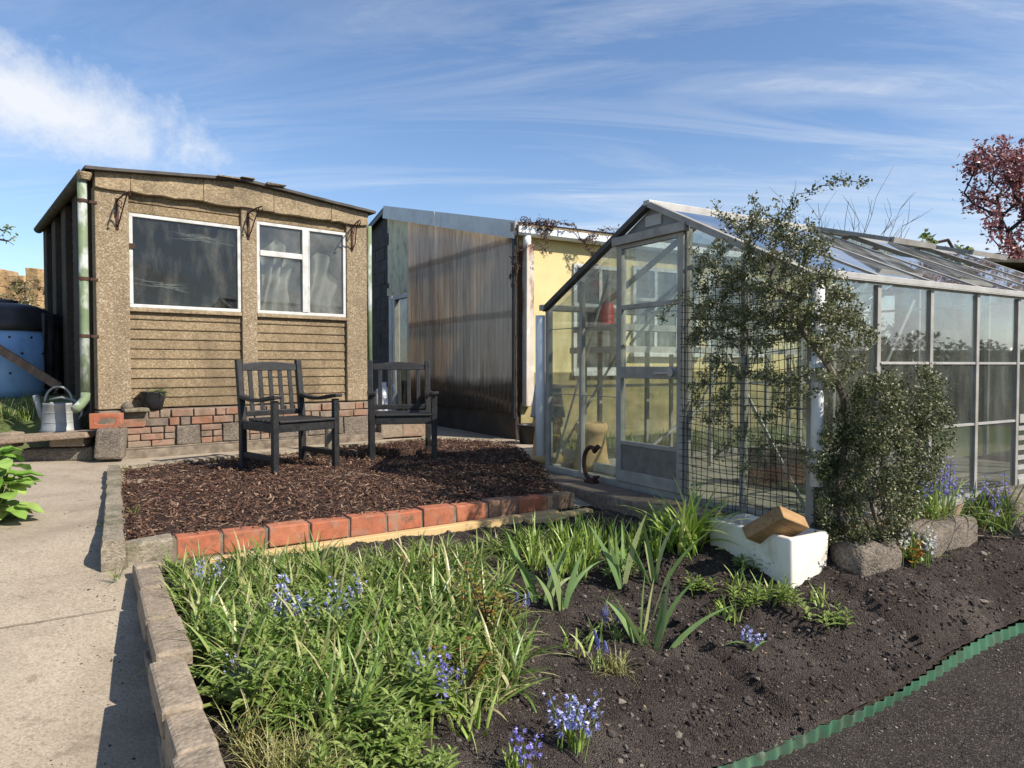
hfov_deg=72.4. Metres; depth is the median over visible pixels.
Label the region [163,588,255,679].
bluebell tuft
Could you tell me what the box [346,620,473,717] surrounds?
bluebell tuft
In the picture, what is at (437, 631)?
leafy herb
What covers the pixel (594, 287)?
window
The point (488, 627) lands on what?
bluebell tuft
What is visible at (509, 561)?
bluebell tuft
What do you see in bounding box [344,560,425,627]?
bluebell tuft
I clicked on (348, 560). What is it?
bluebell tuft
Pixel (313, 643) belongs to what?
leafy herb
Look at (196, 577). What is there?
bluebell tuft
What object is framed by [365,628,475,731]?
bluebell tuft
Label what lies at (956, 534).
edging stone
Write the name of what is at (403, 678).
bluebell tuft
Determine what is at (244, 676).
leafy herb
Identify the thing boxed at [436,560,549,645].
bluebell tuft
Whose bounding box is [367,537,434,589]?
bluebell tuft
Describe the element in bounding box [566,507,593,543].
spring bulb tuft
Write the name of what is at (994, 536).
fallen twig
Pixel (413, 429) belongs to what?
concrete block
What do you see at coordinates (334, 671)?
bluebell tuft
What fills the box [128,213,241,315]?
window
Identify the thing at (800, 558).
stone sink
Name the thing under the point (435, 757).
leafy herb
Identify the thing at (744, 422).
garden netting
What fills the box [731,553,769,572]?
bed plant
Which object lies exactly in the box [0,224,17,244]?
fruit tree
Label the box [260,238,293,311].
dust sheet
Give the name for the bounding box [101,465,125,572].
concrete kerb
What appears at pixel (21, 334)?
compost bin
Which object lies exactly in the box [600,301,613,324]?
weedkiller bottle
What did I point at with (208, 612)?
leafy herb
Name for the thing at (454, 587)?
bluebell tuft
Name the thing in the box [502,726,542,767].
flowering bluebell
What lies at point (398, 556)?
bluebell tuft
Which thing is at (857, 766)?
loose grit
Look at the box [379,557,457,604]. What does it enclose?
bluebell tuft
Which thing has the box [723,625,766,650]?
bluebell clump
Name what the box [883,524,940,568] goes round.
white flowered plant
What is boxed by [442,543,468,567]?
bluebell tuft
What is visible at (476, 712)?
bed plant
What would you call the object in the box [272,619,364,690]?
bluebell tuft
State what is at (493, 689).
bluebell tuft
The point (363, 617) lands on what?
bluebell tuft
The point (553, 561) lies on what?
spring bulb tuft
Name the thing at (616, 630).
grape hyacinth
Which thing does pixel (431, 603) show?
bluebell tuft
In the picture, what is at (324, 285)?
dust sheet
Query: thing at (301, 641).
bluebell tuft
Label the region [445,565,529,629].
bluebell tuft
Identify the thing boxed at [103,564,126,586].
kerb weed
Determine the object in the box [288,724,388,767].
dry grass tuft
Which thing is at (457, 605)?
bluebell tuft
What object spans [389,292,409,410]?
porch door
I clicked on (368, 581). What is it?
bluebell tuft
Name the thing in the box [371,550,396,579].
bluebell tuft
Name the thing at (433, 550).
bluebell tuft
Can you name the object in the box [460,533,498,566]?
bluebell tuft
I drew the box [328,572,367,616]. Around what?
flowering bluebell
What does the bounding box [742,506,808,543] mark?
timber block
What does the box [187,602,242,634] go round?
bluebell tuft
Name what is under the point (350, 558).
bluebell tuft
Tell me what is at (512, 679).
bluebell tuft
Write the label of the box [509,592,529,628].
grape hyacinth
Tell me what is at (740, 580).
bed plant
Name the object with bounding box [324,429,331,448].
wooden stake
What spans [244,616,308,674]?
leafy herb
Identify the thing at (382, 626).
bluebell tuft
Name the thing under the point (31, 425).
earth bank
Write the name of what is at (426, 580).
bluebell tuft
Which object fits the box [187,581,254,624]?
bluebell tuft
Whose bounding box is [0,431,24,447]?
stone block
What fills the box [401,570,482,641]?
bluebell tuft
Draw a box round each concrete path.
[0,426,614,582]
[0,568,159,767]
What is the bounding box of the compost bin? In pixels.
[0,299,54,397]
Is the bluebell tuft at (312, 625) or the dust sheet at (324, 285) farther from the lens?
the dust sheet at (324, 285)
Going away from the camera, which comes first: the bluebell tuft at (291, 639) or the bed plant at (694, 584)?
the bluebell tuft at (291, 639)
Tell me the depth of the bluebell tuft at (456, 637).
2.78 m
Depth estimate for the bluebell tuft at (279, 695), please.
2.26 m
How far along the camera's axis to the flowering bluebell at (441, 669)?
2.46 m
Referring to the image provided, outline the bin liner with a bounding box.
[41,313,63,388]
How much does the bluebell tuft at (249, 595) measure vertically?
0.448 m
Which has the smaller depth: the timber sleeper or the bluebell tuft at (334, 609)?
the bluebell tuft at (334, 609)
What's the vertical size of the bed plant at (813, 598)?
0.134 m
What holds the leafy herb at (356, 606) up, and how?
on the bed soil
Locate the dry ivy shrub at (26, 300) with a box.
[0,276,44,309]
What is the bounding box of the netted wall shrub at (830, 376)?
[656,170,880,537]
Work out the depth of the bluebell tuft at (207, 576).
3.20 m
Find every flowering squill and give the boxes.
[860,447,1015,536]
[951,473,1023,535]
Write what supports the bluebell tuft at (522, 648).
on the bed soil
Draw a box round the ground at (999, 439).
[562,425,1023,456]
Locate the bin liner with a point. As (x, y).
(52, 327)
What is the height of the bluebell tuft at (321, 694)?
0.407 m
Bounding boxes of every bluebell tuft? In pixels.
[128,589,243,681]
[138,568,237,627]
[147,597,253,675]
[155,543,211,593]
[155,545,205,576]
[158,561,241,611]
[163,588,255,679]
[167,570,215,598]
[168,550,229,609]
[175,560,254,603]
[176,542,223,576]
[177,596,230,633]
[178,565,262,614]
[179,576,257,617]
[181,560,228,586]
[182,596,329,687]
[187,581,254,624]
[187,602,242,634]
[189,629,329,727]
[190,577,281,638]
[191,610,247,652]
[195,552,235,579]
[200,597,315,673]
[203,556,249,587]
[203,641,353,711]
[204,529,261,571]
[205,554,241,583]
[207,553,274,601]
[209,627,322,712]
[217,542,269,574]
[217,563,258,587]
[217,648,327,748]
[219,560,283,606]
[222,566,305,620]
[222,652,347,753]
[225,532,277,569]
[226,632,353,732]
[228,592,335,656]
[236,561,273,593]
[236,581,312,639]
[236,585,345,671]
[238,599,251,636]
[238,614,321,669]
[240,553,271,579]
[241,560,303,593]
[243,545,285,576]
[244,574,352,617]
[250,562,320,608]
[251,640,422,767]
[252,556,318,597]
[252,648,392,766]
[254,591,322,620]
[256,612,363,675]
[257,637,378,741]
[259,551,325,594]
[261,547,326,594]
[264,630,421,743]
[265,535,302,562]
[266,546,305,575]
[271,545,314,571]
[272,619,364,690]
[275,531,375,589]
[275,562,372,604]
[277,579,396,670]
[280,600,380,661]
[280,633,385,723]
[288,536,389,596]
[288,549,326,583]
[291,528,337,565]
[292,581,413,645]
[292,601,401,705]
[294,550,401,614]
[295,608,387,670]
[308,538,351,568]
[309,546,375,584]
[309,644,455,757]
[310,632,412,709]
[316,598,430,668]
[320,583,451,669]
[322,574,426,620]
[328,545,371,562]
[329,544,368,575]
[329,614,427,708]
[331,555,417,604]
[332,545,406,589]
[336,552,404,599]
[336,636,438,741]
[337,549,381,585]
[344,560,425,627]
[344,590,472,664]
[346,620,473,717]
[351,551,389,574]
[352,583,427,658]
[357,538,395,561]
[358,575,436,631]
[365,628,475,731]
[366,539,405,569]
[366,594,429,638]
[366,609,460,692]
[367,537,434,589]
[369,529,419,565]
[369,554,443,598]
[369,568,463,638]
[370,537,461,578]
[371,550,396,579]
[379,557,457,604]
[380,592,463,644]
[384,604,489,704]
[388,597,475,682]
[392,561,486,623]
[392,619,452,659]
[393,538,486,612]
[394,541,433,565]
[398,621,482,749]
[399,649,495,712]
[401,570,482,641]
[402,527,438,554]
[402,535,475,596]
[403,536,434,563]
[403,567,472,633]
[406,557,496,623]
[407,587,465,638]
[408,541,477,581]
[409,601,487,651]
[416,539,444,560]
[416,618,497,685]
[417,616,499,667]
[418,542,511,600]
[418,564,516,604]
[419,592,503,653]
[423,530,458,561]
[424,645,507,755]
[425,549,489,591]
[426,568,505,641]
[427,641,512,704]
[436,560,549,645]
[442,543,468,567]
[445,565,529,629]
[445,627,512,684]
[447,590,519,650]
[447,606,520,683]
[449,535,481,554]
[450,527,500,560]
[455,553,529,611]
[457,605,527,667]
[458,645,551,712]
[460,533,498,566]
[464,628,538,712]
[472,523,514,553]
[472,544,541,608]
[480,623,557,675]
[483,525,540,558]
[483,602,575,664]
[484,605,549,648]
[487,541,534,570]
[495,519,537,548]
[507,520,560,543]
[518,531,552,564]
[519,525,557,555]
[542,512,587,549]
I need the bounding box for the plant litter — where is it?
[197,530,1011,766]
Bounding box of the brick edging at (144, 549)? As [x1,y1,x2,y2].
[125,491,580,567]
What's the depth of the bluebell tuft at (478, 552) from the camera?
3.92 m
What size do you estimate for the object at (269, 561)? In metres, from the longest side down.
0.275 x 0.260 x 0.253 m
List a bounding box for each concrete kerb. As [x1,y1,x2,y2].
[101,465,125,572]
[128,437,424,468]
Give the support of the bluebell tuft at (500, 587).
on the bed soil
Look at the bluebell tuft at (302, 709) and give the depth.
2.24 m
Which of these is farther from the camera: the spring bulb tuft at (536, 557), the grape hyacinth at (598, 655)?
the spring bulb tuft at (536, 557)
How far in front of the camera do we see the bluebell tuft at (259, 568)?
3.36 m
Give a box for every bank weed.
[0,394,25,422]
[10,400,33,420]
[13,390,42,404]
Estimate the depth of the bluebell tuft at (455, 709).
2.49 m
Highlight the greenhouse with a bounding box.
[535,200,1023,544]
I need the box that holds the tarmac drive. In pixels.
[712,619,1023,767]
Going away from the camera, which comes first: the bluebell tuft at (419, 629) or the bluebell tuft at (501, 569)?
the bluebell tuft at (419, 629)
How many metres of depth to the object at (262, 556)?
3.52 m
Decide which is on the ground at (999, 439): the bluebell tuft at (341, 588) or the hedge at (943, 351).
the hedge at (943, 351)
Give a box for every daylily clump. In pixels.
[623,474,748,559]
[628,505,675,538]
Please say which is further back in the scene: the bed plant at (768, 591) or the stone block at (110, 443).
the stone block at (110, 443)
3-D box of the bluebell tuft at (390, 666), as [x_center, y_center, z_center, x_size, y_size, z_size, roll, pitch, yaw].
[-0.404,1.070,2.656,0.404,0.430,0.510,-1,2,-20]
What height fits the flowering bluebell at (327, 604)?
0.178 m
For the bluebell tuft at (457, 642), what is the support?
on the bed soil
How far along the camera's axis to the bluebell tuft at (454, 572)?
3.53 m
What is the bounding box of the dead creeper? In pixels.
[506,213,619,440]
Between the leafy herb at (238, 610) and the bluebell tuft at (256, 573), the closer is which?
the leafy herb at (238, 610)
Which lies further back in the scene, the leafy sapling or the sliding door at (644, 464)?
the leafy sapling
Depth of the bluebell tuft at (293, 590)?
3.12 m
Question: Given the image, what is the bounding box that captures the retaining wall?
[132,560,225,767]
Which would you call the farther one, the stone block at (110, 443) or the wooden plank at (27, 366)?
the wooden plank at (27, 366)
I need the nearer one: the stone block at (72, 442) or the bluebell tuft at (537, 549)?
the bluebell tuft at (537, 549)
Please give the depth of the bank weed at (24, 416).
7.20 m
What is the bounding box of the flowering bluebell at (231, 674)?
[223,653,262,683]
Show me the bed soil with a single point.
(744, 686)
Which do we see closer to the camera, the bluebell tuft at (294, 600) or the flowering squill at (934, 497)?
the bluebell tuft at (294, 600)
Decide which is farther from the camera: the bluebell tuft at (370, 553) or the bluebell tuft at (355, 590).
the bluebell tuft at (370, 553)
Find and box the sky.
[0,0,1023,338]
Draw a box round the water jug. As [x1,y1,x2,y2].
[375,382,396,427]
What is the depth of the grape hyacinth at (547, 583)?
3.47 m
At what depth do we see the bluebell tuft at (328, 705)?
2.19 m
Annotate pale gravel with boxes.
[796,639,1023,767]
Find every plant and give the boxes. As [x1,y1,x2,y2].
[0,446,44,521]
[432,636,492,701]
[445,681,498,740]
[560,619,600,656]
[600,549,639,577]
[684,570,719,595]
[707,592,747,624]
[722,556,755,593]
[724,580,770,609]
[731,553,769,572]
[749,569,789,606]
[771,574,802,609]
[795,598,854,631]
[808,581,842,609]
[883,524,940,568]
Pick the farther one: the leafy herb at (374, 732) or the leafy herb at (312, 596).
the leafy herb at (312, 596)
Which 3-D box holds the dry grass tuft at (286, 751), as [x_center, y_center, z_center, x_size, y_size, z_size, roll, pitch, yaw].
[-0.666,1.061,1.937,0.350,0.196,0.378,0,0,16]
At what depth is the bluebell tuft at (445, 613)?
2.96 m
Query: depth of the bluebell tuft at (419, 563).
3.49 m
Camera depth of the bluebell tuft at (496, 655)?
2.79 m
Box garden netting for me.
[679,272,804,516]
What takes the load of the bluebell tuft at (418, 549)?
on the bed soil
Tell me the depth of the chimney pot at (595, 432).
5.95 m
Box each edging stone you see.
[830,534,901,575]
[896,514,977,557]
[975,484,1023,535]
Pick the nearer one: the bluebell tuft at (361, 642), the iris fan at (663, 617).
the bluebell tuft at (361, 642)
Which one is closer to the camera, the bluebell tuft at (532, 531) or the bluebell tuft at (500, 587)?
the bluebell tuft at (500, 587)
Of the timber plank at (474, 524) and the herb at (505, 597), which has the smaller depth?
the herb at (505, 597)
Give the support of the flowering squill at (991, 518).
on the bed soil
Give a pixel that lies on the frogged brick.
(104, 420)
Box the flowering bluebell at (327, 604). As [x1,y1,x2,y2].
[306,592,347,627]
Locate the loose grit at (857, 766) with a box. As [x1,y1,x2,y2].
[780,640,1023,767]
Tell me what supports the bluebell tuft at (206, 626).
on the bed soil
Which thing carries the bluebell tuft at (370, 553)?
on the bed soil
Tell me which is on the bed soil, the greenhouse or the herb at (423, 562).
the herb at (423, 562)
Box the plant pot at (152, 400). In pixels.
[139,388,170,409]
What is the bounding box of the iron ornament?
[582,444,600,483]
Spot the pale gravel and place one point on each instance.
(943, 727)
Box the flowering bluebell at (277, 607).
[255,572,311,638]
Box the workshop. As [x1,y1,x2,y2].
[362,206,835,439]
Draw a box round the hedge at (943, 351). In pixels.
[794,316,971,425]
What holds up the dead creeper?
attached to the workshop
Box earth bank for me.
[0,392,89,458]
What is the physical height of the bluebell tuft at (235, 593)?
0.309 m
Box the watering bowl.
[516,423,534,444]
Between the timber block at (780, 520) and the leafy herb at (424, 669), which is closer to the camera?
the leafy herb at (424, 669)
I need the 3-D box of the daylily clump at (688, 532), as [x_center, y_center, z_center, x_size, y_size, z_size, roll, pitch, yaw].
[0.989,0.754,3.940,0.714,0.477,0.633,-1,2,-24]
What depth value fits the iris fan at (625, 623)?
3.21 m
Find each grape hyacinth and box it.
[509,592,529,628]
[536,567,555,604]
[586,630,608,674]
[601,602,627,640]
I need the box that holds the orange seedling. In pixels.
[902,539,925,563]
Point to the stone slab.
(44, 436)
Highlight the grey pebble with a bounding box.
[121,401,133,408]
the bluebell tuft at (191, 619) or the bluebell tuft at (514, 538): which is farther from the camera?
the bluebell tuft at (514, 538)
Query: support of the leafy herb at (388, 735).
on the bed soil
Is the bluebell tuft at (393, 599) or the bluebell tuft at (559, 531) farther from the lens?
the bluebell tuft at (559, 531)
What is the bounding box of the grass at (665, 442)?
[562,419,954,457]
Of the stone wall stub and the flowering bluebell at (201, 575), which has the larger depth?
the stone wall stub
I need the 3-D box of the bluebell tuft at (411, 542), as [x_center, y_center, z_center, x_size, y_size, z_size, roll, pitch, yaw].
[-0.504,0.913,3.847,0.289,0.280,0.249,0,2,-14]
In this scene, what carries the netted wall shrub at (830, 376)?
on the bed soil
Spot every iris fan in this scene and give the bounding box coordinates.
[487,531,583,605]
[511,547,602,609]
[587,596,608,642]
[589,513,646,588]
[598,559,673,642]
[612,574,736,650]
[622,514,709,586]
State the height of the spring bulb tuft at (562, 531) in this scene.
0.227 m
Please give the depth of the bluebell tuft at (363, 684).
2.30 m
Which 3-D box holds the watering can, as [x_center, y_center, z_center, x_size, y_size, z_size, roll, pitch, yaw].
[-4.495,0.241,6.972,0.418,0.452,0.375,1,2,38]
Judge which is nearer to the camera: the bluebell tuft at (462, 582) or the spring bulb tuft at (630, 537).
the bluebell tuft at (462, 582)
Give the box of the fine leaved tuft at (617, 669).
[590,647,649,686]
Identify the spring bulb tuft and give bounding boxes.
[508,532,551,572]
[510,513,553,555]
[528,539,574,581]
[539,508,579,552]
[548,525,575,573]
[552,522,596,561]
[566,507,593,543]
[566,538,595,581]
[575,514,620,554]
[575,520,610,567]
[584,512,631,546]
[597,527,642,571]
[621,517,644,557]
[631,515,657,546]
[642,525,671,560]
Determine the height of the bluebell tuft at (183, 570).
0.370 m
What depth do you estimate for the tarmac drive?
2.82 m
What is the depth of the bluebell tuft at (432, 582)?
3.18 m
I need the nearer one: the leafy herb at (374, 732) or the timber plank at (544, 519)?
the leafy herb at (374, 732)
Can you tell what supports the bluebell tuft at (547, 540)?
on the bed soil
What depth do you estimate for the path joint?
2.92 m
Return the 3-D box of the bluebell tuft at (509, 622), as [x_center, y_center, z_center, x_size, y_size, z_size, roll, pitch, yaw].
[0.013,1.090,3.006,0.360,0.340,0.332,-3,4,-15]
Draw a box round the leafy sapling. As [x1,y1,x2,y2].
[918,229,979,434]
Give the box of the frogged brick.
[89,413,123,428]
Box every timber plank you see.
[208,509,557,563]
[524,508,592,523]
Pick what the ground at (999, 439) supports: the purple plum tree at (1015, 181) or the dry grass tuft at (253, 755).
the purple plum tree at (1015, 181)
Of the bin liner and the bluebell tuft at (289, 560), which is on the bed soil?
the bluebell tuft at (289, 560)
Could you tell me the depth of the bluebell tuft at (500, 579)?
3.33 m
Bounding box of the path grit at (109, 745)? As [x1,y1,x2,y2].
[1,477,135,765]
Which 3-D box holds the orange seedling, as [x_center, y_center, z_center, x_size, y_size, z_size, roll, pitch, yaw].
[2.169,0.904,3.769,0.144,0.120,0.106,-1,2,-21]
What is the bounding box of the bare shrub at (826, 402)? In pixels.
[779,166,931,426]
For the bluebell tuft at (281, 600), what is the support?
on the bed soil
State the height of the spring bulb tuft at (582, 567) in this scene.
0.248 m
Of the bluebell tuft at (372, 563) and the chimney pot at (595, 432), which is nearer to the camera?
the bluebell tuft at (372, 563)
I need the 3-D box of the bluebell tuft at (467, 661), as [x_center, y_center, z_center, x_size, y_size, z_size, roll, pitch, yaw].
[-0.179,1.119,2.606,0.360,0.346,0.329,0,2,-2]
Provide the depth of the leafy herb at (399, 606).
2.94 m
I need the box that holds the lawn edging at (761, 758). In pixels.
[717,623,1023,767]
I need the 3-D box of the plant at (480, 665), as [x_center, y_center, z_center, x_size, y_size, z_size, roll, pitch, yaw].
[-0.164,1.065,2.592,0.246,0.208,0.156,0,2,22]
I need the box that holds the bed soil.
[162,450,1023,767]
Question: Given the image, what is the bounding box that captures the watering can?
[32,386,83,432]
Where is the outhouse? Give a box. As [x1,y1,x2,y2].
[886,258,1023,426]
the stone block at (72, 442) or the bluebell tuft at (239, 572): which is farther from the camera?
the stone block at (72, 442)
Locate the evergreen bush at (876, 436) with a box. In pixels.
[793,362,960,547]
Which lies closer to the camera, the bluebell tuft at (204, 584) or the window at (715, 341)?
the bluebell tuft at (204, 584)
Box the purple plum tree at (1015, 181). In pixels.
[951,134,1023,258]
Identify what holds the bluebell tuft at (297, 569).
on the bed soil
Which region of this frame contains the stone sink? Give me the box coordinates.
[709,513,827,587]
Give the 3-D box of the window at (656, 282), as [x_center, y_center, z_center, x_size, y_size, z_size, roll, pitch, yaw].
[2.155,-0.982,9.674,1.300,1.220,0.090,-1,2,-31]
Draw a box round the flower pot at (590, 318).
[586,313,596,325]
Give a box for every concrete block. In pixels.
[376,424,402,437]
[403,424,424,436]
[748,447,776,486]
[776,446,827,492]
[824,456,887,500]
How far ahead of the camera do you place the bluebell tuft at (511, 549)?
3.94 m
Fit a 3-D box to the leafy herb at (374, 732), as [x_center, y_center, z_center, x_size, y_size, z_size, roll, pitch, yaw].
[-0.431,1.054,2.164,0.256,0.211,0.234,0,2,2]
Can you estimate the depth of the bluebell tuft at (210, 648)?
2.45 m
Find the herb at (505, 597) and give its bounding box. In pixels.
[480,595,523,635]
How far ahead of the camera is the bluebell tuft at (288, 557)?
3.51 m
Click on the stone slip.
(142, 409)
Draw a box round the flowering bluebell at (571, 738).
[543,691,603,760]
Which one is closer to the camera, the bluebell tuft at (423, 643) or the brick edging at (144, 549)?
the bluebell tuft at (423, 643)
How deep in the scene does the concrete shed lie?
7.57 m
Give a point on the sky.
(584, 113)
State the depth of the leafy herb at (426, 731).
2.24 m
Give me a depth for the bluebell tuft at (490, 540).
4.00 m
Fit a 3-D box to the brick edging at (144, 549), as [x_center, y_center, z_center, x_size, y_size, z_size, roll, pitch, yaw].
[-0.723,0.901,4.195,2.820,0.286,0.162,-1,2,-31]
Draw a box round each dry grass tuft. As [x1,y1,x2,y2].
[209,682,296,755]
[219,713,318,767]
[226,713,357,767]
[228,721,336,767]
[242,733,364,767]
[255,701,368,767]
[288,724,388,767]
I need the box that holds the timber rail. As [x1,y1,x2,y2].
[593,462,615,474]
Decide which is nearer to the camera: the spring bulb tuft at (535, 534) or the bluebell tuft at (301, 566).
the bluebell tuft at (301, 566)
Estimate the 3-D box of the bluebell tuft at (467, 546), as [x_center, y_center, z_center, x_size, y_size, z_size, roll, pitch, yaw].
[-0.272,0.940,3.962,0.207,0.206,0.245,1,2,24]
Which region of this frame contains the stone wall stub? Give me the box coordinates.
[0,268,43,308]
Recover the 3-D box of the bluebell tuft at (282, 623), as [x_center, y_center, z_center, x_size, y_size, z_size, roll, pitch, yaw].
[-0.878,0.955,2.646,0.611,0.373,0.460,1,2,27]
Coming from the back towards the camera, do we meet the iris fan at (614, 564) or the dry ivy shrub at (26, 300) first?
the dry ivy shrub at (26, 300)
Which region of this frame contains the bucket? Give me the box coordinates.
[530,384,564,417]
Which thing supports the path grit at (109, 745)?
on the concrete path at (44, 703)
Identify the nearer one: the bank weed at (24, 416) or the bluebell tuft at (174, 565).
the bluebell tuft at (174, 565)
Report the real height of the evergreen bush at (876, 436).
1.161 m
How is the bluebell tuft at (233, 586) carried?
on the bed soil
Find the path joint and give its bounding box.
[0,608,116,627]
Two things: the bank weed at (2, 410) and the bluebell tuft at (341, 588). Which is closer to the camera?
the bluebell tuft at (341, 588)
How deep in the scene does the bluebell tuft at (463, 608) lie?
3.02 m
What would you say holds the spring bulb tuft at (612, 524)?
on the bed soil
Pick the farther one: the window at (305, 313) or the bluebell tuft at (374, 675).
the window at (305, 313)
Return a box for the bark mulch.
[121,437,562,540]
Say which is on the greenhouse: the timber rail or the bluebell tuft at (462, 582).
the timber rail
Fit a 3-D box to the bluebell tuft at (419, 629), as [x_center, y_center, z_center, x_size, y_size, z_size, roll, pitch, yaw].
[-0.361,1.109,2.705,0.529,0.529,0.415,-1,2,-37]
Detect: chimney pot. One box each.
[530,418,564,464]
[572,421,609,470]
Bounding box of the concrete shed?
[34,165,382,461]
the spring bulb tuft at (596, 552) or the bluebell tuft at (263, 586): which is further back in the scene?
the spring bulb tuft at (596, 552)
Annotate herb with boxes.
[193,596,282,677]
[196,634,290,721]
[210,603,280,650]
[234,654,315,742]
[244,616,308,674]
[261,629,332,695]
[264,579,339,643]
[291,577,341,632]
[299,717,364,767]
[302,644,354,714]
[316,594,372,645]
[322,610,372,672]
[326,694,417,766]
[330,679,409,766]
[336,742,388,767]
[338,587,380,626]
[348,636,451,728]
[354,622,439,692]
[355,727,427,767]
[360,622,425,678]
[362,584,420,627]
[366,703,438,752]
[379,609,427,658]
[392,742,460,767]
[399,553,436,579]
[403,659,462,709]
[409,610,485,670]
[450,561,501,629]
[480,595,523,635]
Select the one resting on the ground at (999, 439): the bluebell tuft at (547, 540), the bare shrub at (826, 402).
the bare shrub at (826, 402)
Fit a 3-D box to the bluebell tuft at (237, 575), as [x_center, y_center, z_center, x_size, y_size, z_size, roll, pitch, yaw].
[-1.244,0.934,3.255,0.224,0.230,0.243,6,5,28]
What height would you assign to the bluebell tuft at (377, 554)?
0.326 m
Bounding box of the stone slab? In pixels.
[0,429,96,443]
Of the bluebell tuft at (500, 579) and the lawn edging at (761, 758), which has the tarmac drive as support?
the lawn edging at (761, 758)
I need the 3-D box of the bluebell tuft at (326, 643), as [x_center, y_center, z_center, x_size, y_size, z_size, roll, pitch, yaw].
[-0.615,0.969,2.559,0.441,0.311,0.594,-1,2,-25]
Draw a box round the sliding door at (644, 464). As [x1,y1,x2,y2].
[616,231,685,493]
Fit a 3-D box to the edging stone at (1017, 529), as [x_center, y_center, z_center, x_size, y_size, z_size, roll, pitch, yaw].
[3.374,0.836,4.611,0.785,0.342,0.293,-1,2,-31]
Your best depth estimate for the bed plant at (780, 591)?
3.39 m
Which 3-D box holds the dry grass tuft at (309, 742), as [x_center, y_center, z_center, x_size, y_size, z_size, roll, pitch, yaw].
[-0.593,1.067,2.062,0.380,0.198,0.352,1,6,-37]
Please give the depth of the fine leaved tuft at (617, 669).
2.96 m
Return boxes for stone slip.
[121,407,149,411]
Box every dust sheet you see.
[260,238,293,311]
[300,252,338,313]
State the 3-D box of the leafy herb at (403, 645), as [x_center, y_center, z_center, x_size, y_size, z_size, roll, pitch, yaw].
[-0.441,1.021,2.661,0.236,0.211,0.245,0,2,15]
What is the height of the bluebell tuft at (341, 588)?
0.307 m
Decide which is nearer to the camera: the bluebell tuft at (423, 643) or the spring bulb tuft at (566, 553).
the bluebell tuft at (423, 643)
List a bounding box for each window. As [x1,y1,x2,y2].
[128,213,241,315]
[256,221,346,320]
[571,263,626,375]
[630,266,703,356]
[706,273,764,357]
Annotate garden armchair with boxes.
[234,359,341,473]
[367,360,437,460]
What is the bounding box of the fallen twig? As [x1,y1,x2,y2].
[978,535,1011,537]
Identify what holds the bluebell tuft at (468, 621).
on the bed soil
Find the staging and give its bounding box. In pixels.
[570,324,796,466]
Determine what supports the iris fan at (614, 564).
on the bed soil
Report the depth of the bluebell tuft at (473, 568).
3.46 m
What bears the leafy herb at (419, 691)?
on the bed soil
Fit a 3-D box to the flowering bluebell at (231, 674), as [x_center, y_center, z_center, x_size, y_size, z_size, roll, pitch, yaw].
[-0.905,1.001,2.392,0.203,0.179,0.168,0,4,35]
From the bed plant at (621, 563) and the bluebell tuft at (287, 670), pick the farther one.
the bed plant at (621, 563)
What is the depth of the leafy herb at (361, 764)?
1.99 m
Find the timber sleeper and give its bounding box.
[546,475,721,528]
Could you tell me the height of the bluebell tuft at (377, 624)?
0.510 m
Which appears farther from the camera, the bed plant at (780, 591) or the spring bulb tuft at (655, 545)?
the spring bulb tuft at (655, 545)
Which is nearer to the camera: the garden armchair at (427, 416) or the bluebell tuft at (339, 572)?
the bluebell tuft at (339, 572)
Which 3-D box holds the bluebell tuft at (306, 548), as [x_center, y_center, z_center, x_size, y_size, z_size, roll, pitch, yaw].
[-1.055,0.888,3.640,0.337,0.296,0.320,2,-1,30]
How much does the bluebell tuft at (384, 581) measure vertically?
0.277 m
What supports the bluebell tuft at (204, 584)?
on the bed soil
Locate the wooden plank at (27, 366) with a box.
[0,345,62,389]
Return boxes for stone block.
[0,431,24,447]
[21,445,95,461]
[50,437,91,446]
[94,427,127,459]
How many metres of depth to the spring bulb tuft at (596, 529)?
4.03 m
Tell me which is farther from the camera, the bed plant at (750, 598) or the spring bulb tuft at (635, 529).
the spring bulb tuft at (635, 529)
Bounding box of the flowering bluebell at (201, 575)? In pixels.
[192,556,224,584]
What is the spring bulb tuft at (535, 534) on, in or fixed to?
on the bed soil
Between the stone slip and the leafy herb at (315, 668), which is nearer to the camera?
the leafy herb at (315, 668)

